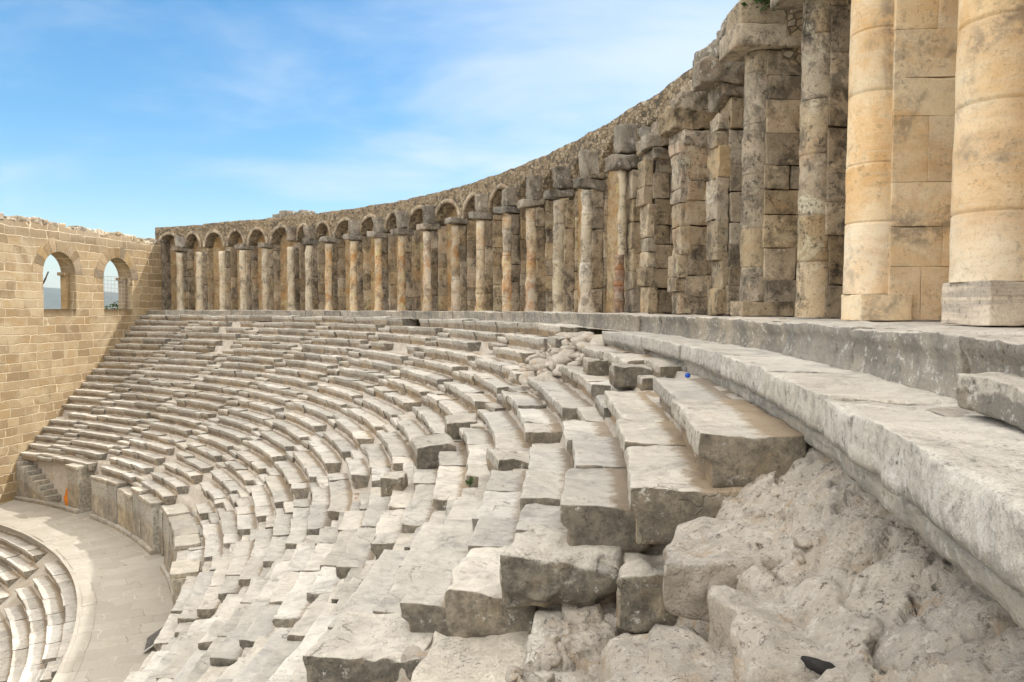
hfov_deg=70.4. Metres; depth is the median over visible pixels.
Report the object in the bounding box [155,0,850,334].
gallery arcade
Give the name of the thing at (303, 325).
stone bench
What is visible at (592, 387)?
stone bench
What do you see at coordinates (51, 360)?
end wall
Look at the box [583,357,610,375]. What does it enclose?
loose block
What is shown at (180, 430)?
stone bench
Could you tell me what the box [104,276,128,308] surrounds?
wire fence
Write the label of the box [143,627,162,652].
framed panel
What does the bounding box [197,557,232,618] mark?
stone bench
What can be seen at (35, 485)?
side staircase
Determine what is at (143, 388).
stone bench
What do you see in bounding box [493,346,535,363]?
stone bench
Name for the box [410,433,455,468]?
loose block
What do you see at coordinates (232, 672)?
stone bench
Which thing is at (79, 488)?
stone pier
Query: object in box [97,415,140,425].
stone bench
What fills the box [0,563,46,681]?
bench
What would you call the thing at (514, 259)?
gallery pier
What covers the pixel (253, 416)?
stone bench
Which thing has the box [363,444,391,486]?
stone bench
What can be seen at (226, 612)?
stone bench
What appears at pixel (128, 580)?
walkway paving
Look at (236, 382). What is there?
stone bench
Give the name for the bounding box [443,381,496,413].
stone bench
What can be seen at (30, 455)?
stone bench
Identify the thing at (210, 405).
stone bench
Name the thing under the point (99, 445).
stone bench
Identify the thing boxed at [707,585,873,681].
broken block
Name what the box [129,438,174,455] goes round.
stone bench
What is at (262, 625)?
stone bench
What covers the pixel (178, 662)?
stone bench
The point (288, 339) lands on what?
stone bench
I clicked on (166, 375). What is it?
stone bench
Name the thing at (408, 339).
stone bench
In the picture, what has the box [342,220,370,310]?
gallery pier
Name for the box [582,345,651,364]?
stone bench
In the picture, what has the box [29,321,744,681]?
tiers
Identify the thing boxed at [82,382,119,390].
stone bench
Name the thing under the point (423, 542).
stone bench
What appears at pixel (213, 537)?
stone bench
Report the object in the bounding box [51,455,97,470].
stone bench
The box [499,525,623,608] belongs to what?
broken block
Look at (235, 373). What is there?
stone bench
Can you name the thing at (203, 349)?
stone bench
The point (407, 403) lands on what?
stone bench
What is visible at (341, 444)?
stone bench
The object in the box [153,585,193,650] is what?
stone bench
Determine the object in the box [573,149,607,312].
gallery pier
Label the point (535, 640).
broken block
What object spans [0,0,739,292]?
sky
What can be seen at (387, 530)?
stone bench
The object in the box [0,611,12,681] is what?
bench
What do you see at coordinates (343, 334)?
stone bench
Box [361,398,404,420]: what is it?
stone bench
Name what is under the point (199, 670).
stone bench
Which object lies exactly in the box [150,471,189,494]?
stone bench
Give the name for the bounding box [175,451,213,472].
stone bench
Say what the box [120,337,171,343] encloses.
stone bench
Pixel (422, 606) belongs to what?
stone bench
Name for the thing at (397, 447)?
stone bench
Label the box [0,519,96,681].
kerb
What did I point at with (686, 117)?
gallery pier
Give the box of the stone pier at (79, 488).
[65,463,94,513]
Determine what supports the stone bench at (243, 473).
on the tiers at (57, 477)
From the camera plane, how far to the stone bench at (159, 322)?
49.32 m
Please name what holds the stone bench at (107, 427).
on the tiers at (57, 477)
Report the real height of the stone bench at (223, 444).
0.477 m
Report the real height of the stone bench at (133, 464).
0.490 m
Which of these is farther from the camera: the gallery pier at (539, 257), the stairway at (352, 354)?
the stairway at (352, 354)
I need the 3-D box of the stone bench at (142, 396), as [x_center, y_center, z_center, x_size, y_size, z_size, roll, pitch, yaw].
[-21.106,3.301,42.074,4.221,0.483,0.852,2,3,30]
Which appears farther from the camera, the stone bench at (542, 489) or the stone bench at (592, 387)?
the stone bench at (592, 387)
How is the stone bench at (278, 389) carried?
on the tiers at (57, 477)
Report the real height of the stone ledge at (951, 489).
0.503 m
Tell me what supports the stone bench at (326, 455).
on the tiers at (57, 477)
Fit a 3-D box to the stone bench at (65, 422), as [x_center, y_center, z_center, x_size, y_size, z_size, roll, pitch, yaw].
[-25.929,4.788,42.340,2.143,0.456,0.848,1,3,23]
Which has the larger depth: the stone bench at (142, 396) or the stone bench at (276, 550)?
the stone bench at (142, 396)
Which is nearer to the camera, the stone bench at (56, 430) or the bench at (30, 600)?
the bench at (30, 600)
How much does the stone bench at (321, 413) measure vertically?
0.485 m
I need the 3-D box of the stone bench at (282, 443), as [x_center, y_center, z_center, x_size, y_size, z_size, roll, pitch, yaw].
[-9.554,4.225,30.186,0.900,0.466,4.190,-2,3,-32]
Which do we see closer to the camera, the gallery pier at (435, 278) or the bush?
the gallery pier at (435, 278)
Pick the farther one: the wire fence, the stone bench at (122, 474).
the wire fence
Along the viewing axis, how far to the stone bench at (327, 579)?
13.39 m
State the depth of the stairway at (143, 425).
40.62 m
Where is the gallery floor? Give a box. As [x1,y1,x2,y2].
[280,310,1023,335]
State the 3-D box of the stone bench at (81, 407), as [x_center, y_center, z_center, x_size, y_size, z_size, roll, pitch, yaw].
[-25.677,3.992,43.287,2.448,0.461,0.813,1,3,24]
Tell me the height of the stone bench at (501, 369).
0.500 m
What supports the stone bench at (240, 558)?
on the tiers at (57, 477)
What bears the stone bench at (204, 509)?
on the tiers at (57, 477)
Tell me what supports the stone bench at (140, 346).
on the tiers at (57, 477)
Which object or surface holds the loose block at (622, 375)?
on the stairway at (599, 411)
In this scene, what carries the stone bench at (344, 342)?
on the tiers at (57, 477)
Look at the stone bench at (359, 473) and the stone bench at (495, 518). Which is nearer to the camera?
the stone bench at (495, 518)
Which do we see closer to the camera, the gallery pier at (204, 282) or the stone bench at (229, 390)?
the stone bench at (229, 390)
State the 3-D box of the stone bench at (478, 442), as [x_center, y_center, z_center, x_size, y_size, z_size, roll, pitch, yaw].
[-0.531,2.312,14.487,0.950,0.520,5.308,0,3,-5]
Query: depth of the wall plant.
12.95 m
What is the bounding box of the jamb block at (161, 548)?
[159,510,163,555]
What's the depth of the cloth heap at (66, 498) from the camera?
38.18 m
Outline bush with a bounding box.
[104,301,117,308]
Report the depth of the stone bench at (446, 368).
26.21 m
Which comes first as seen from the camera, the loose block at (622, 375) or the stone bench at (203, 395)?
the loose block at (622, 375)
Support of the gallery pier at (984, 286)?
on the gallery floor
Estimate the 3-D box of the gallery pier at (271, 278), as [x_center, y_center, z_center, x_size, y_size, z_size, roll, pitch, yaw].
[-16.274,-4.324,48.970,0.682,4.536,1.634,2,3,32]
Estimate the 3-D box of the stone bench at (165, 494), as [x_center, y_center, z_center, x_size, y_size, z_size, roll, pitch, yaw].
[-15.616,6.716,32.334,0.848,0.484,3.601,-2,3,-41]
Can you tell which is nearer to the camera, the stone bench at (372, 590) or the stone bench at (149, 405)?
the stone bench at (372, 590)
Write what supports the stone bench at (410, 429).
on the tiers at (57, 477)
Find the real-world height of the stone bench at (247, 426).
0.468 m
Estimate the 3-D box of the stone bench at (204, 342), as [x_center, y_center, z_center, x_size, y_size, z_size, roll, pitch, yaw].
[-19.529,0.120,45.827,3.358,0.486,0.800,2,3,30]
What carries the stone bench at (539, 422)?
on the tiers at (57, 477)
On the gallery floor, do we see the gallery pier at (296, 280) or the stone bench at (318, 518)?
the gallery pier at (296, 280)
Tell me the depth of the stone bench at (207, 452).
33.37 m
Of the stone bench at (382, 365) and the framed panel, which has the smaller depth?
the framed panel
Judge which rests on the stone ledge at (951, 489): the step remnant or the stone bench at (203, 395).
the step remnant
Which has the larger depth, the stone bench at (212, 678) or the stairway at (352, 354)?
the stairway at (352, 354)
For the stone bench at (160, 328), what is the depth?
48.70 m
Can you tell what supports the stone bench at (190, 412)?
on the tiers at (57, 477)
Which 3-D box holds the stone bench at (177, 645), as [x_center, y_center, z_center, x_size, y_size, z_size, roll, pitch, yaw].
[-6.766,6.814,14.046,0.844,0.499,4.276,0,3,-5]
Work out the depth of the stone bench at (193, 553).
23.80 m
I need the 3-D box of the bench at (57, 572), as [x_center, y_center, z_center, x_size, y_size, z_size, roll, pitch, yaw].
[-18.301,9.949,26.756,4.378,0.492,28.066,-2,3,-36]
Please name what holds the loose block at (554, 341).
on the tiers at (57, 477)
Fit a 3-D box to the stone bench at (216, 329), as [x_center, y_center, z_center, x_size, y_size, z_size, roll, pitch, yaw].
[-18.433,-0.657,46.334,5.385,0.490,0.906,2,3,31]
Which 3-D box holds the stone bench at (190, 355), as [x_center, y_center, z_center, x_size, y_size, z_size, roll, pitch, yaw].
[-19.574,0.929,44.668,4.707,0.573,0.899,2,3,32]
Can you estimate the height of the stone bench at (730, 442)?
0.448 m
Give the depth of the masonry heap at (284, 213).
48.23 m
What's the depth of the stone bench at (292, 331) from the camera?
42.34 m
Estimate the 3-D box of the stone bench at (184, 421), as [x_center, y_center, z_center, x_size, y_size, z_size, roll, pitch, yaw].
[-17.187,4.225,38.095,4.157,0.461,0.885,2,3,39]
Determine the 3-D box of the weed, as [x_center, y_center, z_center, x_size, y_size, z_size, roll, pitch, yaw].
[-0.508,1.718,8.969,0.139,0.132,0.147,-2,3,-35]
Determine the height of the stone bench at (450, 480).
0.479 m
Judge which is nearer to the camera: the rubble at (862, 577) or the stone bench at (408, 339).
the rubble at (862, 577)
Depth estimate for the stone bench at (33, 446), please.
40.66 m
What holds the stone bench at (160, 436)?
on the tiers at (57, 477)
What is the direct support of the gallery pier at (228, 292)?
on the gallery floor
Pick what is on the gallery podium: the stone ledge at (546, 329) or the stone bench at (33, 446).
the stone ledge at (546, 329)
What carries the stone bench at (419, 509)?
on the tiers at (57, 477)
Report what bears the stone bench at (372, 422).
on the tiers at (57, 477)
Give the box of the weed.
[465,477,473,485]
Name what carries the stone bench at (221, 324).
on the tiers at (57, 477)
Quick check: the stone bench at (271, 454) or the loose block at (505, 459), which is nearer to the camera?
the loose block at (505, 459)
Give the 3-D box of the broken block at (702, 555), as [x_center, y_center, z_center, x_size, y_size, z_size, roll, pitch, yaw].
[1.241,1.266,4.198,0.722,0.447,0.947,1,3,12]
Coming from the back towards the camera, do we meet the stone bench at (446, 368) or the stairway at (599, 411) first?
the stone bench at (446, 368)
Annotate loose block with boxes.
[380,471,407,496]
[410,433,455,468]
[445,413,476,439]
[486,447,529,473]
[547,336,576,349]
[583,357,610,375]
[609,363,651,388]
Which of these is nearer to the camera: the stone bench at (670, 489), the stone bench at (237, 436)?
the stone bench at (670, 489)
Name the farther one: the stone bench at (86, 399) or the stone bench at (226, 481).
the stone bench at (86, 399)
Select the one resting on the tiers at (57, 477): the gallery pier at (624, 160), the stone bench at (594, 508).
the stone bench at (594, 508)
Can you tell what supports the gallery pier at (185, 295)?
on the gallery floor
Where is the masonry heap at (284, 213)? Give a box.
[272,210,314,217]
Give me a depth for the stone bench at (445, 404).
21.08 m
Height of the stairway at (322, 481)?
7.560 m
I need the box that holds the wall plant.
[741,0,785,12]
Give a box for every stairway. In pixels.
[27,647,67,681]
[37,320,199,462]
[108,322,264,455]
[132,323,330,486]
[138,386,527,670]
[182,333,524,586]
[197,328,449,536]
[197,357,681,681]
[215,328,390,468]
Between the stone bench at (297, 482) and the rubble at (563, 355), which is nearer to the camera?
the rubble at (563, 355)
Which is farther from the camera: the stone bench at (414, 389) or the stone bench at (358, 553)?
the stone bench at (414, 389)
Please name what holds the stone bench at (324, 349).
on the tiers at (57, 477)
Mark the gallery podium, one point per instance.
(929, 359)
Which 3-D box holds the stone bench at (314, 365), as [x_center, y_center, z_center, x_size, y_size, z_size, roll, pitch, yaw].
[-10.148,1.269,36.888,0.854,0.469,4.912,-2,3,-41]
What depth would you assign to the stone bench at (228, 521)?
24.02 m
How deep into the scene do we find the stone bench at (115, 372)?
45.30 m
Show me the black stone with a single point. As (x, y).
(818, 666)
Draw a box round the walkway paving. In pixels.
[0,500,172,681]
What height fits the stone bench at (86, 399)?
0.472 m
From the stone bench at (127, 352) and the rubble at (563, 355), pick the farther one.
the stone bench at (127, 352)
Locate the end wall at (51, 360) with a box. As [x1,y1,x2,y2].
[0,213,161,504]
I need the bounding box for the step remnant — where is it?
[956,372,1023,430]
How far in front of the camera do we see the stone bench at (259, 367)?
40.47 m
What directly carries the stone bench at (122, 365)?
on the tiers at (57, 477)
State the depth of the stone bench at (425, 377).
26.23 m
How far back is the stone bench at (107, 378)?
44.86 m
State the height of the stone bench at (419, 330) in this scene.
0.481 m
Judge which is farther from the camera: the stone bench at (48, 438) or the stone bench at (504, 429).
the stone bench at (48, 438)
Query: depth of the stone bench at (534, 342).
21.86 m
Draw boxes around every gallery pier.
[171,236,194,309]
[196,248,213,309]
[218,247,237,309]
[234,244,258,309]
[258,243,280,309]
[285,226,306,310]
[302,226,325,309]
[319,236,345,309]
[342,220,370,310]
[367,217,396,310]
[390,210,420,310]
[416,205,447,310]
[444,217,475,310]
[468,194,502,310]
[493,187,529,310]
[516,175,553,311]
[543,166,578,311]
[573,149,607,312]
[604,123,642,312]
[636,120,673,313]
[657,80,717,314]
[692,18,744,315]
[719,0,801,315]
[770,0,850,317]
[841,0,958,320]
[941,0,1023,325]
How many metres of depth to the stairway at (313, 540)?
17.21 m
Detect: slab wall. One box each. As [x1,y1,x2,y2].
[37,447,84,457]
[89,473,164,554]
[160,503,200,608]
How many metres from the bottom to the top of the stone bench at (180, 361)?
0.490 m
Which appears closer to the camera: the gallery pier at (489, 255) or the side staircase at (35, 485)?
the gallery pier at (489, 255)
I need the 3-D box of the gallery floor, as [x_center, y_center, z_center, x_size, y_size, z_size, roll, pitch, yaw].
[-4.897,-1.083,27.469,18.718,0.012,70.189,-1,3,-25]
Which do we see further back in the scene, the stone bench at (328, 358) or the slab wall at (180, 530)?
the stone bench at (328, 358)
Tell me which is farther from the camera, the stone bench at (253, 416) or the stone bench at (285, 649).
the stone bench at (253, 416)
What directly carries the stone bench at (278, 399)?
on the tiers at (57, 477)
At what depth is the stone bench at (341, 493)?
19.36 m
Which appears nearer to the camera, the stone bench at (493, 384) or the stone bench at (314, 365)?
the stone bench at (493, 384)
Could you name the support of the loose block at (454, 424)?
on the stairway at (313, 540)
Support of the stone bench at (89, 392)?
on the tiers at (57, 477)
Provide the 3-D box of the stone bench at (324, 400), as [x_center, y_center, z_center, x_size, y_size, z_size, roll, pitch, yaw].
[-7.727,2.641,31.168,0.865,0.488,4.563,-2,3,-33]
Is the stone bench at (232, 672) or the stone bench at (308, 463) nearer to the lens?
the stone bench at (232, 672)
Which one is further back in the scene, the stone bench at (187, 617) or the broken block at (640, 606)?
the stone bench at (187, 617)
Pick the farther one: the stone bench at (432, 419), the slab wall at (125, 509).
the slab wall at (125, 509)
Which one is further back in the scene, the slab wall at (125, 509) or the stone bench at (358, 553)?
the slab wall at (125, 509)
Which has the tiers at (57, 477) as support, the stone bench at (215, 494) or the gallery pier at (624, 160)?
the stone bench at (215, 494)
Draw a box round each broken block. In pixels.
[303,611,433,681]
[410,631,530,681]
[444,545,536,637]
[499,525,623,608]
[521,609,573,681]
[598,626,698,681]
[615,551,677,632]
[635,623,737,681]
[663,508,785,621]
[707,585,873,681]
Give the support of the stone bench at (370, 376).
on the tiers at (57, 477)
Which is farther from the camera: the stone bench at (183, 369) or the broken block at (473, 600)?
the stone bench at (183, 369)
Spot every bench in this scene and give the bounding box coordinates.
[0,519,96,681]
[0,530,76,657]
[0,546,65,667]
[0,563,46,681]
[0,584,30,681]
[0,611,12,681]
[20,450,45,460]
[29,442,52,449]
[36,435,62,442]
[43,426,69,434]
[49,419,79,426]
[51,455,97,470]
[60,446,107,459]
[63,403,98,411]
[67,411,91,419]
[69,395,107,404]
[71,439,116,451]
[75,389,114,397]
[78,430,122,442]
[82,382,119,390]
[87,375,128,382]
[88,422,135,434]
[93,368,135,375]
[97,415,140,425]
[99,362,143,369]
[99,465,141,484]
[104,356,148,362]
[104,406,154,418]
[109,349,156,356]
[109,455,153,474]
[114,399,160,410]
[115,343,163,349]
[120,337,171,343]
[121,392,171,402]
[121,448,165,465]
[123,671,141,681]
[125,332,176,337]
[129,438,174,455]
[130,326,184,331]
[130,384,182,394]
[132,651,169,681]
[134,319,195,325]
[138,378,190,387]
[141,430,185,445]
[141,480,177,505]
[143,371,198,380]
[144,635,191,681]
[149,421,195,437]
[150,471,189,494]
[153,365,206,373]
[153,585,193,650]
[156,617,216,681]
[158,357,215,366]
[158,414,203,428]
[163,462,202,484]
[165,351,217,360]
[166,406,216,419]
[172,597,243,681]
[174,571,213,636]
[175,345,215,352]
[175,398,226,411]
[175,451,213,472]
[181,339,222,345]
[182,579,269,681]
[186,332,242,339]
[186,390,233,402]
[186,442,225,461]
[186,536,204,571]
[192,327,252,333]
[192,516,200,524]
[195,383,241,395]
[195,502,215,520]
[197,433,239,453]
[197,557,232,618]
[198,321,254,326]
[199,481,228,507]
[202,523,223,561]
[203,375,250,387]
[205,674,219,681]
[206,425,251,444]
[210,469,243,493]
[210,561,290,666]
[211,369,260,379]
[215,657,252,681]
[218,416,261,433]
[218,511,239,547]
[218,540,253,602]
[220,361,273,371]
[224,461,256,485]
[227,356,282,364]
[227,407,273,424]
[232,627,291,681]
[233,348,286,357]
[235,498,256,538]
[236,450,272,474]
[238,399,283,415]
[238,528,272,587]
[239,546,314,649]
[241,341,297,349]
[247,440,286,465]
[248,335,304,342]
[248,391,292,405]
[250,485,275,522]
[251,601,335,681]
[258,328,312,335]
[258,383,306,397]
[259,431,298,452]
[263,322,319,328]
[263,514,292,567]
[264,475,293,507]
[266,577,364,681]
[267,374,317,388]
[272,420,314,444]
[272,527,338,627]
[275,367,328,380]
[277,463,309,498]
[284,412,326,432]
[285,359,337,372]
[285,499,311,548]
[286,549,409,681]
[292,451,333,482]
[293,352,344,363]
[293,402,335,422]
[301,344,352,355]
[306,392,347,411]
[306,486,331,534]
[307,440,341,473]
[307,510,365,603]
[311,337,368,347]
[317,384,362,402]
[318,330,374,339]
[322,431,357,460]
[327,376,379,391]
[327,473,358,520]
[330,323,384,331]
[335,418,374,447]
[336,495,390,578]
[339,367,389,382]
[346,458,370,488]
[347,358,399,373]
[347,408,386,434]
[359,350,410,364]
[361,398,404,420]
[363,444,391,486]
[370,342,418,353]
[371,475,414,559]
[373,386,421,411]
[373,522,443,613]
[377,334,429,344]
[380,432,412,470]
[386,378,436,398]
[389,326,442,335]
[397,419,431,444]
[399,367,452,389]
[400,496,482,635]
[401,463,437,532]
[412,358,467,375]
[412,406,444,434]
[423,347,481,364]
[427,393,475,415]
[432,441,468,510]
[436,338,480,351]
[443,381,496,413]
[447,329,502,341]
[459,370,515,397]
[459,428,494,487]
[468,470,526,551]
[475,358,536,384]
[482,411,529,448]
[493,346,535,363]
[501,390,562,446]
[505,334,547,351]
[515,447,573,532]
[527,377,592,421]
[558,365,612,402]
[560,421,651,551]
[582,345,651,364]
[604,391,742,544]
[653,377,806,487]
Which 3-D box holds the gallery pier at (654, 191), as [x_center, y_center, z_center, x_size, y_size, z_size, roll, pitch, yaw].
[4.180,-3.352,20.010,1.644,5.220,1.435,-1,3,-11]
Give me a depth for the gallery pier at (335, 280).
44.99 m
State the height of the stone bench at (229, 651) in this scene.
0.500 m
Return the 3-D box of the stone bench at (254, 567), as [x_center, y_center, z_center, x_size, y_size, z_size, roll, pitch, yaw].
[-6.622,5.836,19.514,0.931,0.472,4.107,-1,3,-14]
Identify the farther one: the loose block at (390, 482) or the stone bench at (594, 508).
the loose block at (390, 482)
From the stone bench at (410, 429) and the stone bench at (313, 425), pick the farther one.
the stone bench at (313, 425)
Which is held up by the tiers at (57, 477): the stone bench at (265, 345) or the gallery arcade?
the stone bench at (265, 345)
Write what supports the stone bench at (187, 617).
on the tiers at (57, 477)
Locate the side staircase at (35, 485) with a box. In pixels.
[15,456,67,510]
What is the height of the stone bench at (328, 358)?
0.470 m
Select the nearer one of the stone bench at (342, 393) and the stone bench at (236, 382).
the stone bench at (342, 393)
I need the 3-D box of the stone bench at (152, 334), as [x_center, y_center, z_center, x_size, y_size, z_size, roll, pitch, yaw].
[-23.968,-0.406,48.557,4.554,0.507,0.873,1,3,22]
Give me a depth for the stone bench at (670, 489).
5.46 m
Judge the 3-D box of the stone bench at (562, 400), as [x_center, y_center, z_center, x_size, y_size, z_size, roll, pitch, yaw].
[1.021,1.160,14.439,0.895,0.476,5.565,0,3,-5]
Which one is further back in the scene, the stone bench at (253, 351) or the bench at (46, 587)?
the stone bench at (253, 351)
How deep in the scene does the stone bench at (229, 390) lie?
39.28 m
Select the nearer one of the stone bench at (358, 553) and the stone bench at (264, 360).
the stone bench at (358, 553)
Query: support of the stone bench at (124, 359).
on the tiers at (57, 477)
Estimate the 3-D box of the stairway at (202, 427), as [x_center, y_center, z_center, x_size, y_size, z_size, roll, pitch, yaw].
[-13.872,2.969,37.479,1.407,7.694,10.540,3,4,44]
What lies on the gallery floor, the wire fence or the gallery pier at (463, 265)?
the gallery pier at (463, 265)
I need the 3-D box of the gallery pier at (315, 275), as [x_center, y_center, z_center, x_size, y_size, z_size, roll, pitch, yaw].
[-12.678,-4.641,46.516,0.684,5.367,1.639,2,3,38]
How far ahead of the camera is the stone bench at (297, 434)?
29.98 m
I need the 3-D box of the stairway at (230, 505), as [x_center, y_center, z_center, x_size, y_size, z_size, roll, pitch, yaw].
[-6.958,3.364,28.315,10.572,7.601,1.392,-1,3,-28]
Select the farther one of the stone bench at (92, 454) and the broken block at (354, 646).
the stone bench at (92, 454)
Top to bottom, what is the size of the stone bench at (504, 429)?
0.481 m
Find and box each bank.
[0,530,70,668]
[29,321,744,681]
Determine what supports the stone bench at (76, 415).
on the tiers at (57, 477)
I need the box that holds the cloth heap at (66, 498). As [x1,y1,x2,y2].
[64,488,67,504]
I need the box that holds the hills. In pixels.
[43,287,118,308]
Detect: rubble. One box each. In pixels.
[505,443,1023,681]
[507,331,606,395]
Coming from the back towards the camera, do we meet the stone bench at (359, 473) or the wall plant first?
the stone bench at (359, 473)
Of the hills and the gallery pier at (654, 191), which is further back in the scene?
the hills
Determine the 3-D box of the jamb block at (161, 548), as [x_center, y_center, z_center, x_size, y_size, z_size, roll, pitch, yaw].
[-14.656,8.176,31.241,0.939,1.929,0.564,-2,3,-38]
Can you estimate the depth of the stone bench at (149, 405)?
41.24 m
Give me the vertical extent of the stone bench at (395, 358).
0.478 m
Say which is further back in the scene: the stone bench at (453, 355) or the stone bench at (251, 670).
the stone bench at (453, 355)
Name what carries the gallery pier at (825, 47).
on the gallery floor
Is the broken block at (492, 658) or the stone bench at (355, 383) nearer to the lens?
the broken block at (492, 658)
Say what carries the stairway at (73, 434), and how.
on the tiers at (57, 477)
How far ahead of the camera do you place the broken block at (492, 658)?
5.75 m
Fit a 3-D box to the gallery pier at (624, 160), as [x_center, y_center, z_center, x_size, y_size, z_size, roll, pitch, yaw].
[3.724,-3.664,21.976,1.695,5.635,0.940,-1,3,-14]
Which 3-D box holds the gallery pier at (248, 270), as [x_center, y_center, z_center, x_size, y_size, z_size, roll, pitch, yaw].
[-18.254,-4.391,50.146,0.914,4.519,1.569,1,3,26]
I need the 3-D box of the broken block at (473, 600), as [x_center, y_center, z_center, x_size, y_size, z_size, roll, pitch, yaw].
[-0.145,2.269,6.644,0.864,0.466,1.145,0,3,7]
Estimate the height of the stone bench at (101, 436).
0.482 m
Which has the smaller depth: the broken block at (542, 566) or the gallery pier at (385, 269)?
the broken block at (542, 566)
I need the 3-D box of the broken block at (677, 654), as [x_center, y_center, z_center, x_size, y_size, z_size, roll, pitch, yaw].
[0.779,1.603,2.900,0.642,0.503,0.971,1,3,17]
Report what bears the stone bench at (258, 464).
on the tiers at (57, 477)
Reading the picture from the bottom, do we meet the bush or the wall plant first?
the bush
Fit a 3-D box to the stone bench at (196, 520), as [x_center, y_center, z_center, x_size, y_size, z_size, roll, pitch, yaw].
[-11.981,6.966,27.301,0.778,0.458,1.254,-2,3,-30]
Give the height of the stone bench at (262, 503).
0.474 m
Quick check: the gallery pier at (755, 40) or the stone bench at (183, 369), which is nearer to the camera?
the gallery pier at (755, 40)
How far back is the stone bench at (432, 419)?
20.81 m
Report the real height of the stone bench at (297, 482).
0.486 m
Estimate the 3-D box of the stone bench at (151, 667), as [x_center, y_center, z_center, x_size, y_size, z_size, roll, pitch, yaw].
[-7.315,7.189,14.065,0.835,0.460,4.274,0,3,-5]
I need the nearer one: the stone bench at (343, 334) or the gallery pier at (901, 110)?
the gallery pier at (901, 110)
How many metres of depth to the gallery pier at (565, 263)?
26.62 m
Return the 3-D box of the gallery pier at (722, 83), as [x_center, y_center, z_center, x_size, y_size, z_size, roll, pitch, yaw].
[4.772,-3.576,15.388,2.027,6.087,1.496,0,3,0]
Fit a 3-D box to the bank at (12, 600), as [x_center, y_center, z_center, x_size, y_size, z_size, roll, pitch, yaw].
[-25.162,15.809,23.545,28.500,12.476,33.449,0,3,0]
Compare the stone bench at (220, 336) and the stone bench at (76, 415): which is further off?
the stone bench at (220, 336)
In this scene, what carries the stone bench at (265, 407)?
on the tiers at (57, 477)
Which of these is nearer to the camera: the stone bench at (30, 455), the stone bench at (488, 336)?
the stone bench at (488, 336)
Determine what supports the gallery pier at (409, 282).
on the gallery floor
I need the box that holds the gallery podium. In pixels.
[146,310,1023,399]
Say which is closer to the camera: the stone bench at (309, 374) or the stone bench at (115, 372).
the stone bench at (309, 374)
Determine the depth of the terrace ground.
3.71 m
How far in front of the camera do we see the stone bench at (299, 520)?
19.35 m
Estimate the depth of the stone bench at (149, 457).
36.10 m
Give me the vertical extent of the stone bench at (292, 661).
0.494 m
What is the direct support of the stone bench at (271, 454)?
on the tiers at (57, 477)
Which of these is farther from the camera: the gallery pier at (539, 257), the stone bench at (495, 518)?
the gallery pier at (539, 257)
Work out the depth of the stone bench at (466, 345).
27.20 m
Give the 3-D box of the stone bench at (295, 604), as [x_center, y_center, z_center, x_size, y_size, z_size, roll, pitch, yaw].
[-3.660,4.557,14.153,0.858,0.481,4.850,0,3,-4]
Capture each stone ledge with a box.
[139,314,588,336]
[602,331,1023,628]
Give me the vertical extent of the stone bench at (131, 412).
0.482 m
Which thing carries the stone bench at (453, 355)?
on the tiers at (57, 477)
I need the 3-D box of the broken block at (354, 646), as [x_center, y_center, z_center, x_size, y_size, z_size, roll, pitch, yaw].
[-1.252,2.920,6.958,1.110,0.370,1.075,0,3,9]
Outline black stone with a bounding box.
[800,656,835,674]
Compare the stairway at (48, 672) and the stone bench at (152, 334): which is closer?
the stairway at (48, 672)
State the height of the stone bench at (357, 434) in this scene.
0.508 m
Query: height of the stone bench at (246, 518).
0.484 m
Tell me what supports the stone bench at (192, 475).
on the tiers at (57, 477)
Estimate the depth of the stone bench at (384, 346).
33.48 m
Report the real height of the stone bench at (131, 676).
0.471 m
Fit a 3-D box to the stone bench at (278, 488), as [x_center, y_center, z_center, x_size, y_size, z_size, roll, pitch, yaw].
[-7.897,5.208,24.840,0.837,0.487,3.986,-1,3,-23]
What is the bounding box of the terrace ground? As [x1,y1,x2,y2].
[582,327,979,416]
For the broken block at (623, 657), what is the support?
on the rubble at (862, 577)
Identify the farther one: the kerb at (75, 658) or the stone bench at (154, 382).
the stone bench at (154, 382)
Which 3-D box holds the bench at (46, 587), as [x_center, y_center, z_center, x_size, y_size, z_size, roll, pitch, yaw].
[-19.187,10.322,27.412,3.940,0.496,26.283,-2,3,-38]
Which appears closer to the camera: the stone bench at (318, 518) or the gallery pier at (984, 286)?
the gallery pier at (984, 286)
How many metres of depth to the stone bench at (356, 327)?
38.04 m

